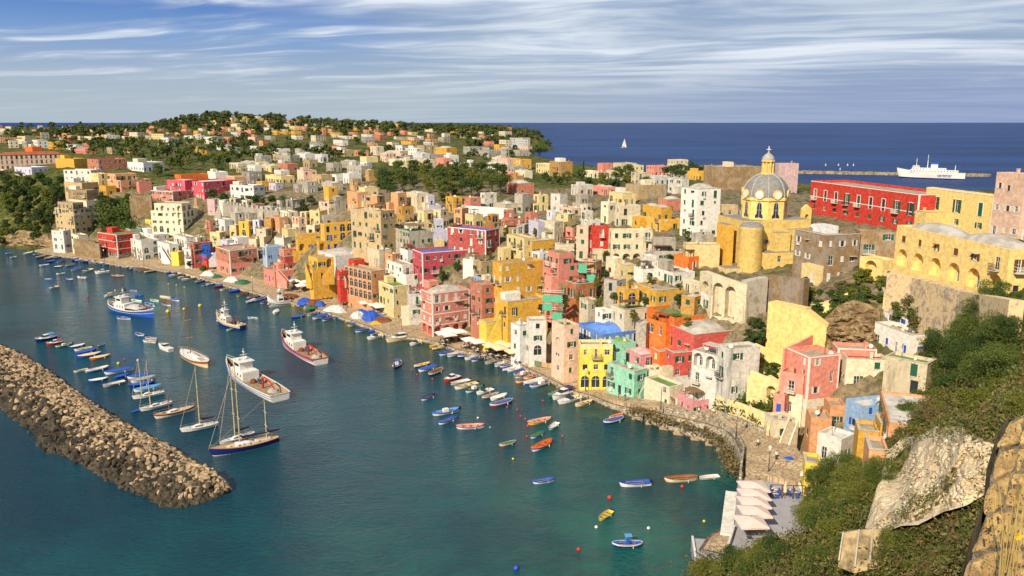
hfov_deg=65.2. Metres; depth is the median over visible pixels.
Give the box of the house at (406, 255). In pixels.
[400,243,414,261]
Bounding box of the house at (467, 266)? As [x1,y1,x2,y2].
[463,252,482,278]
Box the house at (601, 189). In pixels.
[593,184,614,194]
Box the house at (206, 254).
[199,243,216,268]
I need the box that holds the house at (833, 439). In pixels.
[816,421,853,487]
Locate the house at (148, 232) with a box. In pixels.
[140,228,168,240]
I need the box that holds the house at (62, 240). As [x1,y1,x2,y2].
[51,229,72,252]
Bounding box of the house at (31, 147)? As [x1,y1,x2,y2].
[25,144,41,151]
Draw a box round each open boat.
[55,342,73,347]
[392,359,401,368]
[432,406,460,415]
[465,384,484,392]
[514,370,530,377]
[529,379,550,388]
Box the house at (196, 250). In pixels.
[189,241,212,267]
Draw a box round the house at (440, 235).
[431,218,447,246]
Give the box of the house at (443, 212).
[433,204,448,224]
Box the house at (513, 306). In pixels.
[496,290,547,351]
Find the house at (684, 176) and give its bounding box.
[671,173,686,177]
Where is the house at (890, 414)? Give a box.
[878,391,929,443]
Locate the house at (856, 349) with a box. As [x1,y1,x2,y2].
[832,342,876,374]
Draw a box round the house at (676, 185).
[668,177,688,193]
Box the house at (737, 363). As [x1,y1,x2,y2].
[714,341,759,411]
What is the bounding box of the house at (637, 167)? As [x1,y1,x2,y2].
[627,164,643,174]
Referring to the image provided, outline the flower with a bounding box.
[1010,533,1022,566]
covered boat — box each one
[70,343,84,348]
[75,348,95,354]
[77,351,100,357]
[88,377,107,381]
[90,354,109,359]
[104,366,133,374]
[114,373,128,378]
[127,372,151,378]
[128,380,154,387]
[130,374,155,382]
[133,383,161,391]
[160,295,170,298]
[213,284,222,288]
[227,288,239,293]
[291,315,304,318]
[312,313,327,319]
[347,322,355,326]
[418,364,436,371]
[490,393,506,400]
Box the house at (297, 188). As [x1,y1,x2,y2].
[293,184,301,192]
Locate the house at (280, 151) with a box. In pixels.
[274,148,289,153]
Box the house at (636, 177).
[631,172,650,182]
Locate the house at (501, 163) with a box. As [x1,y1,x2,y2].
[486,160,503,168]
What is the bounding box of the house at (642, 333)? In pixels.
[635,319,649,348]
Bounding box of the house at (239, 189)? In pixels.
[230,181,264,198]
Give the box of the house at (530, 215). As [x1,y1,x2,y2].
[525,207,538,224]
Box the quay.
[34,248,802,552]
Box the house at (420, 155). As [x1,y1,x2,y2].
[413,152,429,158]
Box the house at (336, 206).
[328,195,345,213]
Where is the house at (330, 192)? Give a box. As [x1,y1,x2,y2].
[323,186,337,200]
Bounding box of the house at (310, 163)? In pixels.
[303,158,316,167]
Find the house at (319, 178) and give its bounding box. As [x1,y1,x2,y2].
[312,174,331,183]
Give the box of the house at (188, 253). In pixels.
[184,246,193,268]
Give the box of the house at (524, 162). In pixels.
[513,158,530,168]
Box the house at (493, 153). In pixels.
[479,150,500,156]
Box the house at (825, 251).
[792,223,860,285]
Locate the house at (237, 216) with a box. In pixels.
[230,210,244,223]
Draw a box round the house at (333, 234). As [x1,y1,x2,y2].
[317,220,350,254]
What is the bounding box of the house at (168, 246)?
[157,240,178,259]
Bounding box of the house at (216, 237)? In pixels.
[210,230,225,245]
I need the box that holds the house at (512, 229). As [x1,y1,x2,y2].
[500,221,526,234]
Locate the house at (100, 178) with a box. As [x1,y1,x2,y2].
[91,172,107,184]
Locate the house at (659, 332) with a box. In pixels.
[646,311,671,349]
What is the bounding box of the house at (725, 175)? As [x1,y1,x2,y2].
[703,161,761,190]
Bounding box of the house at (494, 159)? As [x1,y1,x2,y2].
[492,155,507,161]
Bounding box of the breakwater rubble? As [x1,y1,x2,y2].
[0,344,231,506]
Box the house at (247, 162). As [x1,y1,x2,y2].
[241,160,255,167]
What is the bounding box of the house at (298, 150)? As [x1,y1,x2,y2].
[295,148,307,154]
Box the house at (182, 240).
[173,233,195,250]
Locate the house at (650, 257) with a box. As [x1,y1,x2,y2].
[640,253,655,268]
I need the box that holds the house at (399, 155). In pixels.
[396,153,411,158]
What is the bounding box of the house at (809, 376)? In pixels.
[773,341,840,429]
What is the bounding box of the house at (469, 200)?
[461,193,480,206]
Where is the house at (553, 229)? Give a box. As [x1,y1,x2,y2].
[541,215,562,241]
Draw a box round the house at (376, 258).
[367,245,391,274]
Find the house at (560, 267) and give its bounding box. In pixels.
[540,249,584,322]
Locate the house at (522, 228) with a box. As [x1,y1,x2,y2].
[517,223,528,233]
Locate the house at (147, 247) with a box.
[130,234,158,259]
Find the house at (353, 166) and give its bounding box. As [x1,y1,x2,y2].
[347,162,369,174]
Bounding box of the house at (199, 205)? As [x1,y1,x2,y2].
[193,198,207,214]
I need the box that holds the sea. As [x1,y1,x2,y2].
[0,123,1023,575]
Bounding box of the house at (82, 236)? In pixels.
[71,233,88,253]
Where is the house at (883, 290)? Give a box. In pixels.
[881,287,885,308]
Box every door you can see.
[327,235,331,240]
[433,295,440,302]
[477,231,482,237]
[512,307,516,315]
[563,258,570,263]
[579,251,582,258]
[582,328,586,338]
[590,288,594,296]
[621,219,626,224]
[645,233,649,239]
[646,357,651,364]
[650,323,653,332]
[668,275,672,283]
[693,371,700,383]
[703,299,707,308]
[707,393,710,403]
[719,366,723,377]
[776,403,780,411]
[788,380,794,391]
[821,446,826,457]
[823,190,827,200]
[828,256,832,265]
[832,416,842,425]
[834,191,837,202]
[844,193,849,204]
[853,376,862,382]
[856,195,860,206]
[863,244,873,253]
[868,196,872,208]
[881,198,885,210]
[892,200,900,213]
[906,202,914,215]
[909,380,917,393]
[910,363,917,377]
[934,196,939,209]
[952,199,961,212]
[977,202,983,216]
[990,225,997,233]
[995,257,999,269]
[1013,260,1023,272]
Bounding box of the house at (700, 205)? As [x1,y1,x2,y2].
[679,183,720,236]
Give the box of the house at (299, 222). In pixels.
[292,216,307,232]
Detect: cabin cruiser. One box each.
[35,332,56,342]
[46,338,63,345]
[95,269,109,273]
[104,292,113,296]
[159,343,173,351]
[386,332,406,342]
[444,373,460,382]
[552,385,574,399]
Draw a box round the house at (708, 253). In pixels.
[683,240,719,267]
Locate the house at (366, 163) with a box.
[360,160,371,168]
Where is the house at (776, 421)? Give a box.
[764,411,795,437]
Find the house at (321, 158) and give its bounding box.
[315,153,327,162]
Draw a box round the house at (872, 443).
[862,434,888,466]
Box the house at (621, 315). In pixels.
[610,299,653,331]
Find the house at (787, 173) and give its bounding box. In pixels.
[775,161,798,193]
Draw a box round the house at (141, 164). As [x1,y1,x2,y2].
[127,158,163,171]
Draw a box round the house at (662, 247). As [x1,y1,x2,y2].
[650,237,682,261]
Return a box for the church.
[716,146,812,273]
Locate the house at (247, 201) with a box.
[242,198,252,206]
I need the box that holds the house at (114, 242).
[97,226,138,258]
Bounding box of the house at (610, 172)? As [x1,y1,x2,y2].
[606,170,624,179]
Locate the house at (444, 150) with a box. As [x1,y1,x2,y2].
[434,146,456,154]
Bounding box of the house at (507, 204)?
[496,200,517,212]
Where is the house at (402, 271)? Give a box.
[386,259,417,290]
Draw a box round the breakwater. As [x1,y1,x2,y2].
[798,170,990,176]
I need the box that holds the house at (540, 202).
[531,192,547,210]
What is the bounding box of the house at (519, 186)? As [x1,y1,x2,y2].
[507,179,533,194]
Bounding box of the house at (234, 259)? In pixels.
[215,243,258,275]
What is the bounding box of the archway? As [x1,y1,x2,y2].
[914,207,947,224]
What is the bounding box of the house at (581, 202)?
[572,193,591,209]
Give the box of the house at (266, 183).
[256,181,274,190]
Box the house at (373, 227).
[350,204,395,265]
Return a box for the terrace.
[720,481,805,550]
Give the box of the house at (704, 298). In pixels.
[701,292,708,308]
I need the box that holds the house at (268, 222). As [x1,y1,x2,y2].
[264,217,274,231]
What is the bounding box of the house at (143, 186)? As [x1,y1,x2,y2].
[136,180,151,193]
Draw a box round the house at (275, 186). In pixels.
[268,182,282,190]
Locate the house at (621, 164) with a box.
[613,162,635,168]
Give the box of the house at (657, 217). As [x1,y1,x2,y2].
[632,203,679,231]
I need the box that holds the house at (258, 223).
[252,218,263,233]
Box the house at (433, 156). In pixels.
[430,154,443,160]
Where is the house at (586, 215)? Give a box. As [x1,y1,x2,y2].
[580,209,599,224]
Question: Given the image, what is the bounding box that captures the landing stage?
[691,536,720,562]
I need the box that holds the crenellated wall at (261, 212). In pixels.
[212,198,279,219]
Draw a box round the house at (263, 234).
[256,227,271,246]
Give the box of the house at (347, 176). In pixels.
[343,171,361,183]
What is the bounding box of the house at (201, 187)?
[192,178,236,199]
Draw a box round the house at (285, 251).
[277,246,295,261]
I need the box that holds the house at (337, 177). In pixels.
[330,174,342,181]
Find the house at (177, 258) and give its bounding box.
[171,247,184,265]
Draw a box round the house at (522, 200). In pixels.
[515,193,529,212]
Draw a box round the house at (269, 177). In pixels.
[263,174,283,181]
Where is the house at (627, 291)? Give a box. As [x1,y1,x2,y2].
[617,283,639,305]
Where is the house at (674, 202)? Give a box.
[658,196,680,210]
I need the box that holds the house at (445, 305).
[419,284,469,336]
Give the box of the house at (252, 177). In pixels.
[241,170,261,183]
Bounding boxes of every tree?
[0,175,10,184]
[0,185,11,193]
[0,191,18,203]
[0,219,9,226]
[0,227,9,234]
[0,236,5,246]
[1,199,11,213]
[6,207,14,214]
[8,228,19,233]
[9,179,17,184]
[9,184,25,203]
[11,211,22,224]
[12,171,24,183]
[13,217,23,223]
[18,224,27,229]
[19,181,28,186]
[19,201,31,217]
[23,175,32,183]
[23,195,32,201]
[27,185,41,203]
[28,208,43,221]
[28,221,41,231]
[29,231,41,239]
[34,172,44,179]
[38,188,54,204]
[38,202,48,210]
[39,178,46,184]
[42,212,54,226]
[43,224,52,238]
[44,178,52,186]
[48,184,64,201]
[50,181,59,189]
[56,141,65,150]
[56,176,63,182]
[64,141,70,149]
[67,136,77,143]
[70,144,76,154]
[87,140,94,146]
[88,144,97,156]
[97,142,109,155]
[108,140,116,146]
[113,143,125,150]
[116,147,127,157]
[123,136,131,146]
[124,145,137,158]
[137,151,147,157]
[149,150,156,159]
[151,163,162,176]
[154,147,163,160]
[156,145,173,161]
[162,142,173,147]
[164,156,174,168]
[172,139,182,147]
[173,149,183,170]
[181,148,192,160]
[184,136,193,145]
[184,151,190,167]
[185,143,195,148]
[192,152,201,161]
[194,139,205,145]
[197,146,207,154]
[197,155,210,170]
[207,188,217,196]
[209,141,224,154]
[211,155,223,168]
[217,192,229,199]
[218,144,226,162]
[219,151,230,165]
[225,147,235,158]
[227,140,236,150]
[231,136,241,140]
[232,151,241,161]
[237,149,246,157]
[251,195,260,201]
[266,195,275,201]
[300,199,305,206]
[306,194,316,205]
[375,175,383,189]
[380,170,392,192]
[381,183,398,200]
[388,170,396,180]
[389,161,402,172]
[393,166,407,182]
[397,169,409,190]
[407,160,417,176]
[408,174,417,187]
[413,160,421,172]
[418,164,428,176]
[421,175,430,184]
[422,159,432,172]
[424,180,435,192]
[428,172,439,179]
[433,166,448,174]
[437,177,453,193]
[437,267,445,279]
[438,168,448,184]
[438,186,449,206]
[446,160,455,169]
[448,166,460,184]
[449,182,459,193]
[452,161,461,171]
[452,259,460,270]
[454,167,472,184]
[455,180,467,192]
[459,162,468,176]
[460,177,479,195]
[465,171,482,187]
[471,160,490,177]
[473,176,484,192]
[480,172,501,191]
[482,168,495,183]
[486,173,513,195]
[489,162,506,172]
[496,180,505,187]
[499,166,507,183]
[503,227,508,240]
[537,304,542,313]
[541,172,548,180]
[543,175,551,182]
[550,172,558,179]
[554,176,563,184]
[561,171,571,183]
[562,295,569,316]
[575,169,587,181]
[584,177,593,183]
[593,278,599,292]
[594,296,602,306]
[597,172,611,184]
[601,269,608,276]
[603,250,609,259]
[608,178,620,186]
[609,292,617,303]
[611,166,625,178]
[621,174,630,182]
[623,164,634,175]
[629,310,636,325]
[641,297,648,306]
[646,272,653,283]
[661,165,679,175]
[666,254,673,259]
[669,168,687,176]
[672,163,685,168]
[672,313,680,317]
[673,294,681,307]
[682,317,691,326]
[683,228,691,241]
[684,161,698,170]
[697,165,703,170]
[917,329,943,355]
[917,337,944,358]
[922,328,952,358]
[929,369,963,394]
[930,357,951,373]
[937,334,972,363]
[939,341,978,372]
[942,316,981,350]
[947,368,964,386]
[953,297,976,332]
[957,345,1020,389]
[957,358,975,381]
[965,335,984,351]
[971,336,991,353]
[972,287,1013,317]
[973,278,1012,297]
[973,310,1022,346]
[978,343,1023,378]
[979,341,1021,360]
[986,314,1023,346]
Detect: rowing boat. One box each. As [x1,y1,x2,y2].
[85,365,108,372]
[111,274,123,276]
[117,316,130,319]
[131,299,141,302]
[135,332,144,336]
[144,269,156,272]
[144,302,154,306]
[145,337,156,339]
[162,301,170,305]
[236,291,247,296]
[247,294,258,298]
[253,296,266,301]
[306,311,318,315]
[322,315,333,320]
[355,327,368,332]
[414,362,429,367]
[421,393,435,400]
[428,367,442,375]
[438,349,453,355]
[438,415,456,424]
[447,351,460,356]
[456,423,483,429]
[457,353,470,357]
[471,355,485,361]
[481,392,498,398]
[490,398,512,406]
[494,361,507,366]
[499,440,515,446]
[500,363,512,367]
[507,366,521,372]
[513,368,524,374]
[516,375,532,383]
[523,373,536,379]
[523,377,544,384]
[527,417,550,424]
[530,430,543,438]
[531,438,551,451]
[532,477,554,483]
[575,399,592,406]
[603,415,623,423]
[609,413,622,417]
[612,533,642,548]
[664,474,697,482]
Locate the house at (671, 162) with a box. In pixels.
[667,159,687,174]
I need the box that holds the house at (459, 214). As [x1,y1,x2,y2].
[454,207,467,223]
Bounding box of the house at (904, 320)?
[885,311,908,324]
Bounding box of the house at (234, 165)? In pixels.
[229,162,245,168]
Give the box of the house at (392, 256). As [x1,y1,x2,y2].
[385,252,400,270]
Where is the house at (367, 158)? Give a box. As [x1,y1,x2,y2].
[360,155,377,162]
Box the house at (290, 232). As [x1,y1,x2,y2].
[282,227,297,237]
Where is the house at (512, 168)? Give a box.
[506,165,525,171]
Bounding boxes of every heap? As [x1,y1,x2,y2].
[234,279,250,284]
[283,293,299,298]
[305,305,317,308]
[307,299,319,305]
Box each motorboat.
[82,267,93,272]
[168,272,181,277]
[177,274,189,278]
[181,276,195,281]
[367,333,384,339]
[410,339,422,345]
[476,386,494,394]
[557,393,585,403]
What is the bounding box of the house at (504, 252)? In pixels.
[498,246,510,259]
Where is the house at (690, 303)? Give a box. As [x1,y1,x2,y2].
[681,293,700,315]
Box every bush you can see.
[105,215,114,224]
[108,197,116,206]
[199,265,207,271]
[689,559,709,575]
[708,561,722,575]
[717,553,736,572]
[718,544,740,565]
[734,548,745,558]
[735,556,759,575]
[741,338,752,342]
[742,548,758,566]
[743,328,752,336]
[746,316,755,328]
[749,537,769,552]
[750,331,765,343]
[751,317,765,330]
[752,548,774,568]
[755,402,763,408]
[761,532,787,551]
[763,359,768,366]
[763,366,777,376]
[766,402,772,411]
[769,362,780,376]
[770,541,794,565]
[790,496,821,533]
[792,553,807,570]
[800,503,832,531]
[801,543,818,557]
[803,465,824,485]
[803,493,818,503]
[804,485,813,492]
[806,541,829,572]
[808,292,813,300]
[809,289,815,295]
[810,299,824,311]
[812,458,836,485]
[812,485,826,498]
[815,288,823,294]
[815,518,835,536]
[818,312,826,317]
[820,456,838,479]
[820,487,837,512]
[821,515,853,537]
[825,289,836,295]
[825,449,855,478]
[825,481,849,507]
[826,304,837,314]
[826,537,837,551]
[828,547,839,563]
[829,294,846,304]
[829,461,860,487]
[830,531,843,547]
[833,500,853,517]
[834,288,851,300]
[836,280,849,289]
[839,453,859,472]
[841,476,877,508]
[843,294,853,302]
[848,287,857,295]
[848,458,862,471]
[848,464,866,487]
[849,293,869,303]
[850,283,858,288]
[850,297,866,302]
[853,268,873,283]
[855,285,871,297]
[859,455,896,487]
[862,454,887,475]
[868,301,877,306]
[874,275,886,289]
[876,292,882,303]
[877,543,888,559]
[878,526,902,549]
[882,542,896,562]
[887,544,909,565]
[889,431,908,445]
[890,302,906,320]
[892,531,917,554]
[894,427,905,436]
[895,398,919,412]
[900,295,914,318]
[906,307,917,329]
[906,410,924,425]
[906,420,922,433]
[907,314,920,333]
[909,389,927,394]
[913,550,942,575]
[914,516,938,537]
[915,413,929,426]
[917,397,948,418]
[919,407,941,424]
[923,400,948,418]
[930,386,948,400]
[940,514,959,531]
[941,474,956,491]
[945,532,968,561]
[951,386,995,413]
[952,508,967,521]
[962,526,974,539]
[963,374,985,392]
[976,403,1000,418]
[987,377,1010,392]
[999,362,1023,373]
[1001,390,1023,415]
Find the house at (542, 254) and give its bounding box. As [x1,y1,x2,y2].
[532,249,547,259]
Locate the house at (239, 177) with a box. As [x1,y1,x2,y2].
[226,175,245,183]
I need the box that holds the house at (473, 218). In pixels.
[465,209,482,225]
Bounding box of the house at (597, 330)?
[578,321,635,340]
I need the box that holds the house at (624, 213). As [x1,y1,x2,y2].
[614,202,640,226]
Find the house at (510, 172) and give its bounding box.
[498,171,517,174]
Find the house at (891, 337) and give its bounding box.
[874,321,924,353]
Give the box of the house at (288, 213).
[280,209,297,225]
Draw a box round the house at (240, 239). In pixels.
[230,235,248,244]
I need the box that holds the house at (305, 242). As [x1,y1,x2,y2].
[293,230,320,262]
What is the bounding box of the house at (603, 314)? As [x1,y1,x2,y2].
[595,307,611,322]
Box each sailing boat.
[132,359,164,399]
[139,361,172,411]
[153,393,194,418]
[178,304,209,367]
[180,368,218,432]
[208,365,280,455]
[219,364,254,444]
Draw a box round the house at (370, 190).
[359,185,377,194]
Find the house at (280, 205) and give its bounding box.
[277,200,285,210]
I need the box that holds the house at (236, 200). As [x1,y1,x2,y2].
[229,198,240,202]
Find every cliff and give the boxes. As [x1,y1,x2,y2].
[0,230,52,247]
[824,300,879,348]
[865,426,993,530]
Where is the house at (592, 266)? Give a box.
[581,254,601,288]
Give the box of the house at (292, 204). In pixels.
[285,197,299,212]
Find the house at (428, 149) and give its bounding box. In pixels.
[417,145,437,153]
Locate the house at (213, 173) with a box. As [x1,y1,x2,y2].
[207,169,227,178]
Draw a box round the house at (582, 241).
[576,222,591,259]
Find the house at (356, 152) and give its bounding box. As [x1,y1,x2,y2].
[354,150,368,155]
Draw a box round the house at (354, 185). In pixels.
[349,178,364,190]
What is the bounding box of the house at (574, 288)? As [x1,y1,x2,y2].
[566,275,595,322]
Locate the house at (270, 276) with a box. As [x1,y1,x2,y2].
[263,262,293,286]
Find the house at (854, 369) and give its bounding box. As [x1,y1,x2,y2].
[840,352,884,384]
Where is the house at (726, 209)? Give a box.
[720,204,739,214]
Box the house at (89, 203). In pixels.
[69,199,99,221]
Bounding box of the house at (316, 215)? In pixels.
[309,208,326,223]
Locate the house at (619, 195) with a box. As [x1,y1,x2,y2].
[609,187,635,203]
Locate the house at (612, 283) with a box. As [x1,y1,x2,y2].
[603,276,625,308]
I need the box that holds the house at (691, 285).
[683,279,699,292]
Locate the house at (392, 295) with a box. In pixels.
[378,275,408,317]
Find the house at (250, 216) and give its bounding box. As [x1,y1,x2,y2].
[245,212,256,219]
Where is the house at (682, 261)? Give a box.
[674,249,698,269]
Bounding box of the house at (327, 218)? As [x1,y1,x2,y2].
[322,212,341,222]
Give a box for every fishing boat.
[107,288,153,317]
[216,300,245,330]
[226,350,289,402]
[267,282,290,306]
[281,324,328,365]
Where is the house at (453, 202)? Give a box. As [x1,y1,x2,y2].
[446,194,461,212]
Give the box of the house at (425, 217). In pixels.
[415,208,433,227]
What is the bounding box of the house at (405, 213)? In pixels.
[397,201,413,225]
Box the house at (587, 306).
[579,296,597,322]
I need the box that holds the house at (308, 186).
[296,180,317,193]
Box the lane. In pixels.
[613,396,801,486]
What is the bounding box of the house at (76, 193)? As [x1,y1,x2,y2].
[68,186,98,200]
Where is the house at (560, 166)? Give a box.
[549,158,572,176]
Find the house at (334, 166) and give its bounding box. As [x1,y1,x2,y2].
[326,161,341,171]
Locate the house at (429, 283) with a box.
[424,279,438,287]
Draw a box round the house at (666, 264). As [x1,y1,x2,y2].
[658,258,673,271]
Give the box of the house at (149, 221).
[145,219,151,226]
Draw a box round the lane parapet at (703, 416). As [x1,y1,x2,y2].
[661,406,744,480]
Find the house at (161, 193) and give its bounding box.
[151,186,193,201]
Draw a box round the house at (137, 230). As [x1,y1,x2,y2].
[123,227,140,232]
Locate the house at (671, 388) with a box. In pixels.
[644,374,683,404]
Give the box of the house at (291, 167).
[276,160,297,171]
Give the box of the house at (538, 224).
[529,214,546,237]
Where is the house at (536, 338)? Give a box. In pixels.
[526,316,546,366]
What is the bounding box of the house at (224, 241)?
[220,235,233,245]
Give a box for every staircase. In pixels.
[161,246,171,263]
[209,252,216,266]
[276,268,289,287]
[305,262,312,288]
[322,264,334,284]
[340,267,348,287]
[489,311,501,344]
[637,385,643,398]
[746,374,767,408]
[779,416,798,446]
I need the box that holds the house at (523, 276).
[490,257,542,316]
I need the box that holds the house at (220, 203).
[219,199,229,215]
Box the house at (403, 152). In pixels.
[387,150,407,155]
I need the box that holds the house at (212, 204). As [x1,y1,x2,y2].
[207,198,220,215]
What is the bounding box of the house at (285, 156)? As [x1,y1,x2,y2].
[278,152,299,161]
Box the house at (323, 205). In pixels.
[318,199,332,213]
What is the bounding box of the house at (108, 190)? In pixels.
[99,185,115,196]
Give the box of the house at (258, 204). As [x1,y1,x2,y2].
[251,203,264,207]
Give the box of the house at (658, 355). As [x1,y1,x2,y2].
[651,345,671,366]
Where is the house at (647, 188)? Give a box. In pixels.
[625,179,666,200]
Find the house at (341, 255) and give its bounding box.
[318,247,353,284]
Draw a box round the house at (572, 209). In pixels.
[559,206,580,215]
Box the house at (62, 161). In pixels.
[55,155,87,167]
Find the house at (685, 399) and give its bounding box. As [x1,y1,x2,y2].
[677,386,708,410]
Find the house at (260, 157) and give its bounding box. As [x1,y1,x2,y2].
[254,153,271,161]
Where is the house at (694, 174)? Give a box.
[686,168,703,180]
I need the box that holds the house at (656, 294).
[634,281,683,305]
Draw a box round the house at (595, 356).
[578,338,612,389]
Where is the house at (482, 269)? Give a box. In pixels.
[473,254,493,281]
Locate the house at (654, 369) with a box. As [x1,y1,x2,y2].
[644,363,661,376]
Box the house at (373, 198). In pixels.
[366,193,384,208]
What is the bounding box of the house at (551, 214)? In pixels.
[547,208,561,219]
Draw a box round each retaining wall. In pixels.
[73,238,101,258]
[466,206,509,218]
[699,271,746,323]
[742,276,767,322]
[754,343,782,379]
[766,275,809,311]
[766,300,828,353]
[811,292,848,312]
[883,273,1023,344]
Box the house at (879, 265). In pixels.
[859,255,893,280]
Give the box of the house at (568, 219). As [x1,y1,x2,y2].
[556,211,575,231]
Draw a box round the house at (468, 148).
[463,146,481,155]
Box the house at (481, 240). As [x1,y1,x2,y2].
[448,223,499,257]
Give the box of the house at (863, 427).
[852,419,879,463]
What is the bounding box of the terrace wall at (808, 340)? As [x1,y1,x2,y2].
[782,335,812,368]
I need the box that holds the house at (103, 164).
[87,157,127,170]
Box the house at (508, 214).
[502,209,521,225]
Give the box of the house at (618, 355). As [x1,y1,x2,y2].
[612,346,625,360]
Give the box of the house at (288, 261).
[279,255,295,268]
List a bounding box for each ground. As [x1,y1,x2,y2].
[0,119,1023,575]
[90,195,773,426]
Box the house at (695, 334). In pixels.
[670,319,731,349]
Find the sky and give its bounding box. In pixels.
[0,0,1023,122]
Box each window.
[340,224,344,231]
[340,233,344,239]
[486,308,492,312]
[504,277,511,281]
[534,335,541,340]
[534,345,540,354]
[567,341,575,347]
[581,376,588,387]
[592,376,598,387]
[602,313,610,318]
[602,376,606,387]
[604,350,609,355]
[608,381,614,388]
[613,244,619,249]
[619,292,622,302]
[623,233,630,237]
[623,244,629,248]
[625,387,630,394]
[628,293,634,304]
[637,374,644,380]
[659,296,665,301]
[675,356,683,362]
[731,386,737,393]
[733,353,742,359]
[804,253,810,258]
[811,386,819,393]
[814,359,820,365]
[839,241,845,246]
[849,416,854,426]
[874,362,879,369]
[883,234,893,239]
[892,218,897,223]
[953,248,957,255]
[971,253,979,261]
[974,222,981,228]
[993,204,999,210]
[996,182,1002,188]
[1003,205,1010,211]
[1009,228,1017,235]
[1012,206,1019,212]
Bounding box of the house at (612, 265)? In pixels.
[605,255,622,277]
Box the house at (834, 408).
[823,397,845,425]
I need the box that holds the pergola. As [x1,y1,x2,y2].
[770,484,805,498]
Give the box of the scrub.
[670,322,1023,575]
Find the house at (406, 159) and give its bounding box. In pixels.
[400,157,415,167]
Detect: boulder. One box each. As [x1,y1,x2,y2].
[18,389,24,395]
[37,434,43,442]
[41,437,50,443]
[43,403,51,406]
[57,436,66,443]
[70,438,76,445]
[97,449,105,454]
[102,462,110,468]
[112,459,118,465]
[113,471,120,478]
[118,479,125,484]
[120,450,126,457]
[121,476,131,481]
[122,469,129,475]
[140,479,149,486]
[149,491,156,499]
[153,494,160,502]
[170,488,175,495]
[175,482,181,489]
[177,471,188,476]
[184,476,192,482]
[185,480,192,486]
[199,475,209,479]
[206,482,212,488]
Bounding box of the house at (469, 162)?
[463,160,479,168]
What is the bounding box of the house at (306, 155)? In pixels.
[297,152,314,160]
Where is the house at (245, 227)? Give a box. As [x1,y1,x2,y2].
[238,220,252,237]
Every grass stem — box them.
[987,504,1001,575]
[992,484,1004,575]
[995,482,1002,575]
[1002,496,1015,575]
[1003,522,1008,575]
[1005,466,1015,573]
[1005,477,1023,572]
[1007,516,1023,575]
[1008,494,1019,575]
[1008,521,1021,575]
[1011,517,1023,575]
[1015,508,1023,575]
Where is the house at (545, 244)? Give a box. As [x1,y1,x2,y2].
[530,237,554,256]
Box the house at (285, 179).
[276,174,294,183]
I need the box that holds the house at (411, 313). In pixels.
[401,286,421,325]
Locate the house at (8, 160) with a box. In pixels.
[0,151,62,168]
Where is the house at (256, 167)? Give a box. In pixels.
[247,164,264,170]
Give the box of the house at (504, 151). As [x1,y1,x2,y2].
[499,147,511,156]
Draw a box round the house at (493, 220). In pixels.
[483,213,503,227]
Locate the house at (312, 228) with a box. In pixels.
[306,223,320,232]
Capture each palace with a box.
[810,180,935,230]
[893,223,1023,295]
[926,187,993,233]
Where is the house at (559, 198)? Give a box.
[551,189,567,209]
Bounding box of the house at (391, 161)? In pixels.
[389,157,400,165]
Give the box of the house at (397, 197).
[386,187,406,213]
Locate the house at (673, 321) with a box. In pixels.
[647,305,707,344]
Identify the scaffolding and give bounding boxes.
[542,290,562,319]
[578,259,596,282]
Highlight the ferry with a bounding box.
[897,155,965,179]
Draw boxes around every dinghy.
[74,345,92,350]
[74,367,88,372]
[102,378,125,386]
[143,339,157,342]
[451,377,470,384]
[454,380,478,389]
[464,354,480,359]
[485,359,499,364]
[549,420,559,429]
[599,508,613,520]
[619,479,652,487]
[699,474,720,479]
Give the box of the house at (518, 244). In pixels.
[507,228,535,257]
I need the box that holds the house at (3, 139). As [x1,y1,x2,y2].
[0,137,21,142]
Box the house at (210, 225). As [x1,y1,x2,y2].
[205,220,217,234]
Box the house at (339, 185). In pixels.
[321,180,342,190]
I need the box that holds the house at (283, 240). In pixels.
[274,235,293,247]
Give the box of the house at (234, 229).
[229,224,238,237]
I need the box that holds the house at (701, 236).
[691,229,713,241]
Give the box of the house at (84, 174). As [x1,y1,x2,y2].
[63,167,101,181]
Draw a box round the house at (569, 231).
[564,226,576,239]
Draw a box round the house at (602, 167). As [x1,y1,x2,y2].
[597,163,612,172]
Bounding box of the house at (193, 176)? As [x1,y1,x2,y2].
[174,173,207,178]
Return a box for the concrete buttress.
[838,528,890,572]
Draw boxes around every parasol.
[295,283,305,291]
[372,304,384,307]
[434,330,447,335]
[441,327,454,338]
[442,332,456,343]
[448,329,456,339]
[455,329,467,333]
[461,337,475,348]
[470,338,484,349]
[482,342,496,354]
[491,345,508,357]
[494,340,505,351]
[501,342,510,354]
[504,349,515,353]
[732,514,769,538]
[736,480,770,492]
[736,496,771,509]
[736,505,772,528]
[737,488,771,500]
[783,481,786,498]
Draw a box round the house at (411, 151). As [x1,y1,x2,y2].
[405,148,422,154]
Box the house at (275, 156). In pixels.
[270,153,281,159]
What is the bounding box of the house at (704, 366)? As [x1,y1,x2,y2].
[690,342,717,410]
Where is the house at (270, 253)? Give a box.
[261,244,281,266]
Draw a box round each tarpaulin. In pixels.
[200,270,214,276]
[224,276,238,282]
[297,297,309,305]
[316,301,325,306]
[323,305,346,312]
[350,311,363,318]
[362,310,379,321]
[370,321,381,324]
[374,316,391,322]
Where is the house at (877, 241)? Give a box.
[856,226,896,265]
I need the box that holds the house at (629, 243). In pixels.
[601,223,652,261]
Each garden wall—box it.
[716,395,764,426]
[717,410,766,433]
[751,371,779,411]
[766,423,769,435]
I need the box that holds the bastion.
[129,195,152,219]
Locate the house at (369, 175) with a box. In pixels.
[364,169,376,181]
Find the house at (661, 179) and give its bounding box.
[651,173,669,184]
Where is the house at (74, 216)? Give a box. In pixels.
[53,201,92,236]
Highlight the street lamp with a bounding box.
[735,411,738,438]
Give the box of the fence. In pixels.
[534,361,551,367]

